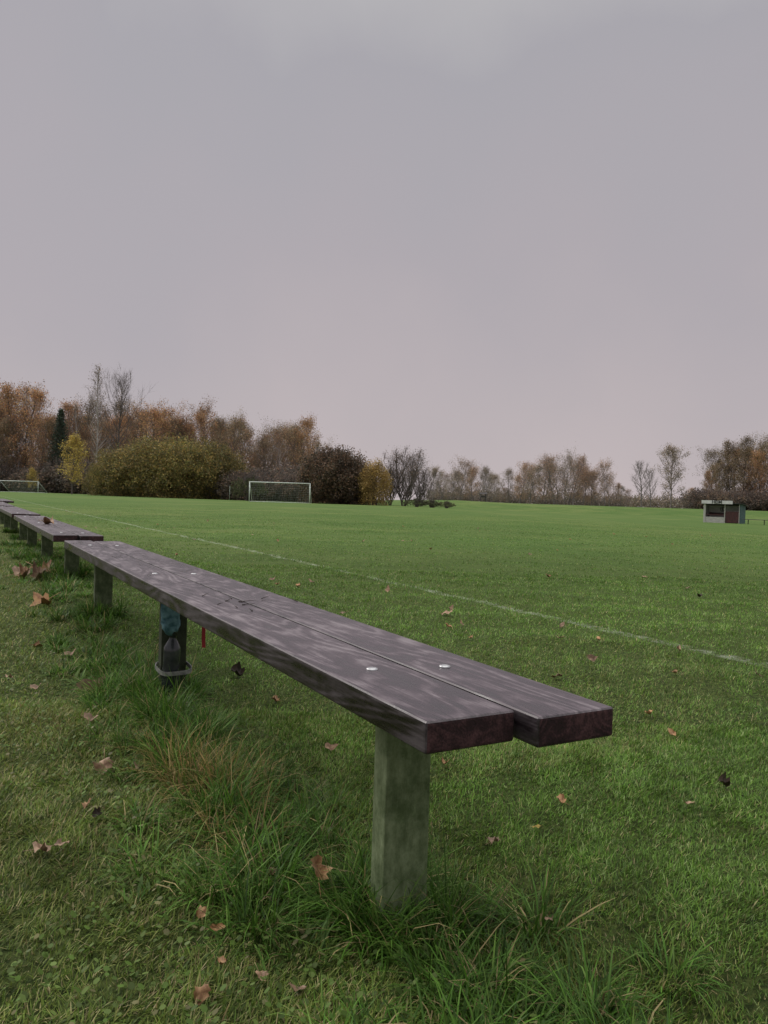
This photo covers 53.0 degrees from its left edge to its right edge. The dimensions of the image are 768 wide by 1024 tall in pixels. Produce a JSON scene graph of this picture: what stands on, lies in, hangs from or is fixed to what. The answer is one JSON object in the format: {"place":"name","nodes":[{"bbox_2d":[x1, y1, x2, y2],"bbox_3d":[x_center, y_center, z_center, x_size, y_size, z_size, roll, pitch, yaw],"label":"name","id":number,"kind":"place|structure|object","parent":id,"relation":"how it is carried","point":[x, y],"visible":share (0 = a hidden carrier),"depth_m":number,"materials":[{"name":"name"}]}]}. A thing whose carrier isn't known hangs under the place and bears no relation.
{"place":"outdoors","nodes":[
{"label":"outdoors","id":0,"kind":"place"},
{"bbox_2d":[0,491,767,1023],"bbox_3d":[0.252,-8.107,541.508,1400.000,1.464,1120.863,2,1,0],"label":"ground","id":1,"kind":"structure","parent":0,"point":[518,515],"depth_m":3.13,"materials":[{"name":"plant"}]},
{"bbox_2d":[0,415,25,479],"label":"autumn tree","id":2,"kind":"object","parent":1,"relation":"on","point":[6,425],"visible":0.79,"depth_m":174.50,"materials":[{"name":"brown plant"}]},
{"bbox_2d":[0,464,26,490],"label":"undergrowth shrub","id":3,"kind":"object","parent":1,"relation":"on","point":[4,473],"visible":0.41,"depth_m":170.37,"materials":[{"name":"brown plant"}]},
{"bbox_2d":[2,405,32,487],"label":"tree","id":4,"kind":"object","parent":1,"relation":"on","point":[23,423],"visible":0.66,"depth_m":175.13,"materials":[{"name":"brown plant"}]},
{"bbox_2d":[0,378,37,468],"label":"autumn tree","id":5,"kind":"object","parent":1,"relation":"on","point":[6,393],"visible":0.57,"depth_m":176.53,"materials":[{"name":"brown plant"}]},
{"bbox_2d":[0,506,40,539],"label":"bench","id":6,"kind":"object","parent":1,"relation":"on","point":[10,522],"visible":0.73,"depth_m":10.00,"materials":[{"name":"brown wood"}]},
{"bbox_2d":[4,468,39,491],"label":"undergrowth shrub","id":7,"kind":"object","parent":1,"relation":"on","point":[15,475],"visible":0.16,"depth_m":167.29,"materials":[{"name":"brown plant"}]},
{"bbox_2d":[1,379,49,466],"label":"birch tree","id":8,"kind":"object","parent":1,"relation":"on","point":[24,389],"visible":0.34,"depth_m":182.11,"materials":[{"name":"brown plant"}]},
{"bbox_2d":[0,381,51,468],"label":"autumn tree","id":9,"kind":"object","parent":1,"relation":"on","point":[35,395],"visible":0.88,"depth_m":174.05,"materials":[{"name":"brown plant"}]},
{"bbox_2d":[28,560,45,581],"bbox_3d":[-2.314,0.388,5.135,0.160,0.148,0.105,1,1,-42],"label":"fallen leaf","id":10,"kind":"object","parent":1,"relation":"on","point":[37,571],"visible":0.96,"depth_m":5.17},
{"bbox_2d":[13,463,61,492],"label":"undergrowth shrub","id":11,"kind":"object","parent":1,"relation":"on","point":[24,474],"visible":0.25,"depth_m":164.88,"materials":[{"name":"brown plant"}]},
{"bbox_2d":[26,412,55,470],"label":"autumn tree","id":12,"kind":"object","parent":1,"relation":"on","point":[45,421],"visible":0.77,"depth_m":168.69,"materials":[{"name":"brown plant"}]},
{"bbox_2d":[30,592,59,605],"bbox_3d":[-1.892,0.484,4.301,0.162,0.077,0.098,1,1,-24],"label":"fallen leaf","id":13,"kind":"object","parent":1,"relation":"on","point":[38,598],"visible":0.99,"depth_m":4.29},
{"bbox_2d":[32,418,70,465],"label":"autumn tree","id":14,"kind":"object","parent":1,"relation":"on","point":[49,424],"visible":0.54,"depth_m":168.62,"materials":[{"name":"brown plant"}]},
{"bbox_2d":[14,515,103,578],"bbox_3d":[-2.914,0.424,6.657,0.300,0.669,3.926,1,1,-29],"label":"bench","id":15,"kind":"object","parent":1,"relation":"on","point":[56,531],"visible":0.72,"depth_m":5.66,"materials":[{"name":"brown wood"}]},
{"bbox_2d":[46,408,71,482],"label":"spruce tree","id":16,"kind":"object","parent":1,"relation":"on","point":[61,424],"visible":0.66,"depth_m":167.30,"materials":[{"name":"green plant"}]},
{"bbox_2d":[32,457,94,492],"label":"undergrowth shrub","id":17,"kind":"object","parent":1,"relation":"on","point":[50,469],"visible":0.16,"depth_m":162.28,"materials":[{"name":"green plant"}]},
{"bbox_2d":[55,431,88,493],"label":"yellow tree","id":18,"kind":"object","parent":1,"relation":"on","point":[75,441],"visible":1,"depth_m":134.72,"materials":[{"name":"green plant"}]},
{"bbox_2d":[57,398,89,458],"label":"autumn tree","id":19,"kind":"object","parent":1,"relation":"on","point":[66,407],"visible":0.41,"depth_m":175.45,"materials":[{"name":"brown plant"}]},
{"bbox_2d":[52,458,99,493],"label":"undergrowth shrub","id":20,"kind":"object","parent":1,"relation":"on","point":[69,485],"visible":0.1,"depth_m":157.24,"materials":[{"name":"brown plant"}]},
{"bbox_2d":[66,388,110,461],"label":"autumn tree","id":21,"kind":"object","parent":1,"relation":"on","point":[86,409],"visible":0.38,"depth_m":178.05,"materials":[{"name":"brown plant"}]},
{"bbox_2d":[81,417,111,461],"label":"birch tree","id":22,"kind":"object","parent":1,"relation":"on","point":[102,434],"visible":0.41,"depth_m":165.65,"materials":[{"name":"brown plant"}]},
{"bbox_2d":[84,364,112,493],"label":"birch tree","id":23,"kind":"object","parent":1,"relation":"on","point":[97,422],"visible":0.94,"depth_m":158.00,"materials":[{"name":"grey plant"}]},
{"bbox_2d":[80,461,124,495],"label":"round bush","id":24,"kind":"object","parent":1,"relation":"on","point":[85,479],"visible":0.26,"depth_m":126.56,"materials":[{"name":"green plant"}]},
{"bbox_2d":[93,749,113,774],"bbox_3d":[-0.729,0.650,2.006,0.052,0.032,0.079,-2,39,-10],"label":"fallen leaf","id":25,"kind":"object","parent":1,"relation":"on","point":[104,762],"visible":0.9,"depth_m":2.00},
{"bbox_2d":[85,443,145,496],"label":"round bush","id":26,"kind":"object","parent":1,"relation":"on","point":[101,465],"visible":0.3,"depth_m":121.57,"materials":[{"name":"green plant"}]},
{"bbox_2d":[101,414,129,456],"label":"autumn tree","id":27,"kind":"object","parent":1,"relation":"on","point":[123,421],"visible":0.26,"depth_m":166.97,"materials":[{"name":"brown plant"}]},
{"bbox_2d":[92,389,139,453],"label":"autumn tree","id":28,"kind":"object","parent":1,"relation":"on","point":[118,406],"visible":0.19,"depth_m":181.57,"materials":[{"name":"brown plant"}]},
{"bbox_2d":[96,363,153,452],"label":"bare tree","id":29,"kind":"object","parent":1,"relation":"on","point":[122,400],"visible":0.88,"depth_m":149.47,"materials":[{"name":"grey plant"}]},
{"bbox_2d":[125,400,162,440],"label":"autumn tree","id":30,"kind":"object","parent":1,"relation":"on","point":[139,422],"visible":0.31,"depth_m":167.29,"materials":[{"name":"brown plant"}]},
{"bbox_2d":[98,433,200,497],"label":"round bush","id":31,"kind":"object","parent":1,"relation":"on","point":[124,457],"visible":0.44,"depth_m":118.27,"materials":[{"name":"green plant"}]},
{"bbox_2d":[120,398,180,452],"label":"autumn tree","id":32,"kind":"object","parent":1,"relation":"on","point":[155,417],"visible":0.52,"depth_m":156.20,"materials":[{"name":"brown plant"}]},
{"bbox_2d":[150,399,195,442],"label":"autumn tree","id":33,"kind":"object","parent":1,"relation":"on","point":[169,413],"visible":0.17,"depth_m":165.77,"materials":[{"name":"brown plant"}]},
{"bbox_2d":[129,431,229,498],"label":"round bush","id":34,"kind":"object","parent":1,"relation":"on","point":[186,449],"visible":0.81,"depth_m":115.94,"materials":[{"name":"green plant"}]},
{"bbox_2d":[168,412,196,443],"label":"birch tree","id":35,"kind":"object","parent":1,"relation":"on","point":[177,422],"visible":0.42,"depth_m":157.86,"materials":[{"name":"brown plant"}]},
{"bbox_2d":[183,396,219,438],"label":"autumn tree","id":36,"kind":"object","parent":1,"relation":"on","point":[207,409],"visible":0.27,"depth_m":176.79,"materials":[{"name":"brown plant"}]},
{"bbox_2d":[194,981,210,1004],"bbox_3d":[-0.259,0.678,1.096,0.026,0.016,0.039,9,36,-21],"label":"fallen leaf","id":37,"kind":"object","parent":1,"relation":"on","point":[200,990],"visible":0.99,"depth_m":1.09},
{"bbox_2d":[188,407,219,443],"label":"autumn tree","id":38,"kind":"object","parent":1,"relation":"on","point":[199,418],"visible":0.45,"depth_m":156.55,"materials":[{"name":"brown plant"}]},
{"bbox_2d":[172,437,250,499],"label":"round bush","id":39,"kind":"object","parent":1,"relation":"on","point":[225,451],"visible":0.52,"depth_m":118.28,"materials":[{"name":"green plant"}]},
{"bbox_2d":[205,414,241,461],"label":"autumn tree","id":40,"kind":"object","parent":1,"relation":"on","point":[221,426],"visible":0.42,"depth_m":154.75,"materials":[{"name":"brown plant"}]},
{"bbox_2d":[215,405,253,462],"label":"autumn tree","id":41,"kind":"object","parent":1,"relation":"on","point":[236,428],"visible":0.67,"depth_m":150.32,"materials":[{"name":"brown plant"}]},
{"bbox_2d":[211,467,265,500],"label":"undergrowth shrub","id":42,"kind":"object","parent":1,"relation":"on","point":[226,482],"visible":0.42,"depth_m":116.11,"materials":[{"name":"green plant"}]},
{"bbox_2d":[230,420,256,468],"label":"autumn tree","id":43,"kind":"object","parent":1,"relation":"on","point":[249,429],"visible":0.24,"depth_m":172.71,"materials":[{"name":"brown plant"}]},
{"bbox_2d":[230,473,267,500],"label":"ivy shrub","id":44,"kind":"object","parent":1,"relation":"on","point":[240,488],"visible":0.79,"depth_m":107.63,"materials":[{"name":"green plant"}]},
{"bbox_2d":[235,473,279,500],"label":"undergrowth shrub","id":45,"kind":"object","parent":1,"relation":"on","point":[264,478],"visible":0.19,"depth_m":116.29,"materials":[{"name":"brown plant"}]},
{"bbox_2d":[245,440,272,468],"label":"autumn tree","id":46,"kind":"object","parent":1,"relation":"on","point":[254,460],"visible":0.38,"depth_m":154.47,"materials":[{"name":"brown plant"}]},
{"bbox_2d":[246,430,279,469],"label":"autumn tree","id":47,"kind":"object","parent":1,"relation":"on","point":[264,442],"visible":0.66,"depth_m":149.23,"materials":[{"name":"brown plant"}]},
{"bbox_2d":[249,416,298,469],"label":"autumn tree","id":48,"kind":"object","parent":1,"relation":"on","point":[271,428],"visible":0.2,"depth_m":169.37,"materials":[{"name":"brown plant"}]},
{"bbox_2d":[265,430,285,469],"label":"birch tree","id":49,"kind":"object","parent":1,"relation":"on","point":[274,434],"visible":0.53,"depth_m":150.66,"materials":[{"name":"brown plant"}]},
{"bbox_2d":[259,479,292,501],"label":"undergrowth shrub","id":50,"kind":"object","parent":1,"relation":"on","point":[272,497],"visible":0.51,"depth_m":116.40,"materials":[{"name":"brown plant"}]},
{"bbox_2d":[249,481,311,502],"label":"goal","id":51,"kind":"object","parent":1,"relation":"on","point":[309,487],"visible":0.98,"depth_m":95.37,"materials":[{"name":"white paint"}]},
{"bbox_2d":[267,433,293,470],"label":"birch tree","id":52,"kind":"object","parent":1,"relation":"on","point":[277,446],"visible":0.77,"depth_m":144.97,"materials":[{"name":"brown plant"}]},
{"bbox_2d":[262,460,319,501],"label":"undergrowth shrub","id":53,"kind":"object","parent":1,"relation":"on","point":[288,467],"visible":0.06,"depth_m":137.06,"materials":[{"name":"brown plant"}]},
{"bbox_2d":[269,470,315,501],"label":"undergrowth shrub","id":54,"kind":"object","parent":1,"relation":"on","point":[292,477],"visible":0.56,"depth_m":115.96,"materials":[{"name":"brown plant"}]},
{"bbox_2d":[277,421,308,469],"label":"autumn tree","id":55,"kind":"object","parent":1,"relation":"on","point":[296,444],"visible":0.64,"depth_m":148.48,"materials":[{"name":"brown plant"}]},
{"bbox_2d":[283,424,314,467],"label":"autumn tree","id":56,"kind":"object","parent":1,"relation":"on","point":[301,445],"visible":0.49,"depth_m":147.44,"materials":[{"name":"brown plant"}]},
{"bbox_2d":[290,411,322,456],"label":"autumn tree","id":57,"kind":"object","parent":1,"relation":"on","point":[306,422],"visible":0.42,"depth_m":155.60,"materials":[{"name":"brown plant"}]},
{"bbox_2d":[0,640,639,1023],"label":"clover cover","id":58,"kind":"object","parent":1,"relation":"on","point":[131,986],"visible":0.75,"depth_m":1.24,"materials":[{"name":"green plant"}]},
{"bbox_2d":[292,439,376,504],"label":"round bush","id":59,"kind":"object","parent":1,"relation":"on","point":[318,470],"visible":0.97,"depth_m":99.13,"materials":[{"name":"brown plant"}]},
{"bbox_2d":[64,540,612,924],"bbox_3d":[-0.758,0.552,2.767,0.300,0.669,3.926,1,1,-29],"label":"bench","id":60,"kind":"object","parent":1,"relation":"on","point":[417,704],"visible":0.89,"depth_m":1.33,"materials":[{"name":"brown wood"}]},
{"bbox_2d":[161,631,179,695],"bbox_3d":[-0.750,0.538,2.712,0.060,0.256,0.048,4,0,-29],"label":"plastic bottle","id":61,"kind":"object","parent":60,"relation":"attached to","point":[171,655],"visible":0.73,"depth_m":2.69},
{"bbox_2d":[161,603,179,635],"bbox_3d":[-0.749,0.343,2.706,0.073,0.181,0.041,1,1,-29],"label":"hanging cloth","id":62,"kind":"object","parent":60,"relation":"hanging from","point":[170,621],"visible":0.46,"depth_m":2.69,"materials":[{"name":"teal fabric"}]},
{"bbox_2d":[155,661,191,675],"bbox_3d":[-0.759,0.546,2.747,0.131,0.046,0.146,1,1,-29],"label":"strap","id":63,"kind":"object","parent":60,"relation":"attached to","point":[175,673],"visible":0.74,"depth_m":2.69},
{"bbox_2d":[355,456,394,505],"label":"ochre bush","id":64,"kind":"object","parent":1,"relation":"on","point":[372,484],"visible":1,"depth_m":98.09,"materials":[{"name":"yellow plant"}]},
{"bbox_2d":[0,527,751,1023],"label":"long grass","id":65,"kind":"structure","parent":1,"relation":"on","point":[196,749],"depth_m":1.40,"materials":[{"name":"plant"}]},
{"bbox_2d":[311,855,332,896],"bbox_3d":[-0.113,0.644,1.373,0.036,0.053,0.053,2,1,26],"label":"fallen leaf","id":66,"kind":"object","parent":65,"relation":"on","point":[323,871],"visible":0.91,"depth_m":1.38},
{"bbox_2d":[0,545,767,744],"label":"grass turf","id":67,"kind":"object","parent":1,"relation":"on","point":[699,623],"depth_m":4.30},
{"bbox_2d":[0,501,767,590],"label":"grass turf","id":68,"kind":"object","parent":1,"relation":"on","point":[385,548],"depth_m":12.37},
{"bbox_2d":[377,465,401,504],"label":"bare bush","id":69,"kind":"object","parent":1,"relation":"on","point":[393,492],"visible":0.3,"depth_m":107.58,"materials":[{"name":"brown plant"}]},
{"bbox_2d":[381,445,430,505],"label":"bare bush","id":70,"kind":"object","parent":1,"relation":"on","point":[411,473],"visible":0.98,"depth_m":103.77,"materials":[{"name":"brown plant"}]},
{"bbox_2d":[408,467,441,505],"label":"bare bush","id":71,"kind":"object","parent":1,"relation":"on","point":[423,491],"visible":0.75,"depth_m":109.60,"materials":[{"name":"brown plant"}]},
{"bbox_2d":[428,465,447,499],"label":"autumn tree","id":72,"kind":"object","parent":1,"relation":"on","point":[440,483],"visible":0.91,"depth_m":262.98,"materials":[{"name":"brown plant"}]},
{"bbox_2d":[445,468,463,499],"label":"autumn tree","id":73,"kind":"object","parent":1,"relation":"on","point":[456,476],"visible":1,"depth_m":256.23,"materials":[{"name":"brown plant"}]},
{"bbox_2d":[449,454,477,498],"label":"autumn tree","id":74,"kind":"object","parent":1,"relation":"on","point":[464,463],"visible":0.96,"depth_m":257.17,"materials":[{"name":"brown plant"}]},
{"bbox_2d":[462,466,482,500],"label":"autumn tree","id":75,"kind":"object","parent":1,"relation":"on","point":[476,470],"visible":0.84,"depth_m":262.17,"materials":[{"name":"brown plant"}]},
{"bbox_2d":[478,464,493,501],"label":"autumn tree","id":76,"kind":"object","parent":1,"relation":"on","point":[484,478],"visible":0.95,"depth_m":257.78,"materials":[{"name":"brown plant"}]},
{"bbox_2d":[487,473,504,501],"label":"autumn tree","id":77,"kind":"object","parent":1,"relation":"on","point":[494,477],"visible":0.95,"depth_m":261.35,"materials":[{"name":"brown plant"}]},
{"bbox_2d":[499,467,518,502],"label":"autumn tree","id":78,"kind":"object","parent":1,"relation":"on","point":[508,472],"visible":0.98,"depth_m":267.70,"materials":[{"name":"brown plant"}]},
{"bbox_2d":[513,460,534,502],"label":"autumn tree","id":79,"kind":"object","parent":1,"relation":"on","point":[523,468],"visible":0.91,"depth_m":260.85,"materials":[{"name":"brown plant"}]},
{"bbox_2d":[424,486,631,506],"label":"distant woodland edge","id":80,"kind":"object","parent":1,"relation":"on","point":[514,499],"visible":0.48,"depth_m":301.88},
{"bbox_2d":[518,463,549,503],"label":"autumn tree","id":81,"kind":"object","parent":1,"relation":"on","point":[538,467],"visible":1,"depth_m":256.54,"materials":[{"name":"brown plant"}]},
{"bbox_2d":[533,454,555,503],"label":"autumn tree","id":82,"kind":"object","parent":1,"relation":"on","point":[543,496],"visible":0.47,"depth_m":263.07,"materials":[{"name":"brown plant"}]},
{"bbox_2d":[537,452,566,503],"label":"autumn tree","id":83,"kind":"object","parent":1,"relation":"on","point":[549,460],"visible":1,"depth_m":256.61,"materials":[{"name":"brown plant"}]},
{"bbox_2d":[556,448,579,504],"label":"autumn tree","id":84,"kind":"object","parent":1,"relation":"on","point":[569,461],"visible":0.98,"depth_m":257.89,"materials":[{"name":"brown plant"}]},
{"bbox_2d":[563,453,590,504],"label":"autumn tree","id":85,"kind":"object","parent":1,"relation":"on","point":[581,460],"visible":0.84,"depth_m":263.50,"materials":[{"name":"brown plant"}]},
{"bbox_2d":[574,468,595,504],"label":"autumn tree","id":86,"kind":"object","parent":1,"relation":"on","point":[585,489],"visible":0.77,"depth_m":265.21,"materials":[{"name":"brown plant"}]},
{"bbox_2d":[581,466,612,504],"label":"autumn tree","id":87,"kind":"object","parent":1,"relation":"on","point":[591,476],"visible":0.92,"depth_m":263.67,"materials":[{"name":"brown plant"}]},
{"bbox_2d":[593,457,615,505],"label":"autumn tree","id":88,"kind":"object","parent":1,"relation":"on","point":[609,481],"visible":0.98,"depth_m":263.23,"materials":[{"name":"brown plant"}]},
{"bbox_2d":[630,460,651,506],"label":"bare tree","id":89,"kind":"object","parent":1,"relation":"on","point":[641,470],"visible":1,"depth_m":199.71,"materials":[{"name":"brown plant"}]},
{"bbox_2d":[641,468,659,506],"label":"bare tree","id":90,"kind":"object","parent":1,"relation":"on","point":[653,473],"visible":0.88,"depth_m":204.97,"materials":[{"name":"brown plant"}]},
{"bbox_2d":[627,489,701,508],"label":"distant woodland scrub","id":91,"kind":"object","parent":1,"relation":"on","point":[635,501],"visible":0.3,"depth_m":247.75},
{"bbox_2d":[650,442,690,507],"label":"thin tree","id":92,"kind":"object","parent":1,"relation":"on","point":[667,450],"visible":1,"depth_m":199.78,"materials":[{"name":"brown plant"}]},
{"bbox_2d":[678,487,728,508],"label":"undergrowth shrub","id":93,"kind":"object","parent":1,"relation":"on","point":[692,500],"visible":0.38,"depth_m":176.18,"materials":[{"name":"brown plant"}]},
{"bbox_2d":[700,462,720,490],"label":"autumn tree","id":94,"kind":"object","parent":1,"relation":"on","point":[712,466],"visible":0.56,"depth_m":186.53,"materials":[{"name":"brown plant"}]},
{"bbox_2d":[692,445,729,489],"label":"autumn tree","id":95,"kind":"object","parent":1,"relation":"on","point":[711,454],"visible":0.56,"depth_m":192.36,"materials":[{"name":"brown plant"}]},
{"bbox_2d":[687,488,736,508],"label":"undergrowth shrub","id":96,"kind":"object","parent":1,"relation":"on","point":[714,494],"visible":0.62,"depth_m":171.92,"materials":[{"name":"brown plant"}]},
{"bbox_2d":[702,500,747,523],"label":"team dugout","id":97,"kind":"object","parent":1,"relation":"on","point":[727,512],"visible":0.98,"depth_m":69.28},
{"bbox_2d":[710,438,742,490],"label":"autumn tree","id":98,"kind":"object","parent":1,"relation":"on","point":[725,443],"visible":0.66,"depth_m":188.19,"materials":[{"name":"brown plant"}]},
{"bbox_2d":[717,448,740,492],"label":"autumn tree","id":99,"kind":"object","parent":1,"relation":"on","point":[733,452],"visible":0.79,"depth_m":187.17,"materials":[{"name":"brown plant"}]},
{"bbox_2d":[725,492,757,510],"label":"undergrowth shrub","id":100,"kind":"object","parent":1,"relation":"on","point":[743,500],"visible":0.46,"depth_m":171.45,"materials":[{"name":"brown plant"}]},
{"bbox_2d":[727,432,763,491],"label":"autumn tree","id":101,"kind":"object","parent":1,"relation":"on","point":[746,440],"visible":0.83,"depth_m":180.37,"materials":[{"name":"brown plant"}]},
{"bbox_2d":[731,444,764,491],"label":"autumn tree","id":102,"kind":"object","parent":1,"relation":"on","point":[747,451],"visible":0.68,"depth_m":179.59,"materials":[{"name":"brown plant"}]},
{"bbox_2d":[737,490,767,510],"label":"undergrowth shrub","id":103,"kind":"object","parent":1,"relation":"on","point":[762,503],"visible":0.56,"depth_m":171.96,"materials":[{"name":"brown plant"}]},
{"bbox_2d":[740,449,767,492],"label":"autumn tree","id":104,"kind":"object","parent":1,"relation":"on","point":[758,459],"visible":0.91,"depth_m":175.48,"materials":[{"name":"brown plant"}]},
{"bbox_2d":[0,0,767,506],"label":"sky","id":105,"kind":"structure","parent":0,"point":[494,234],"materials":[{"name":"grey"}]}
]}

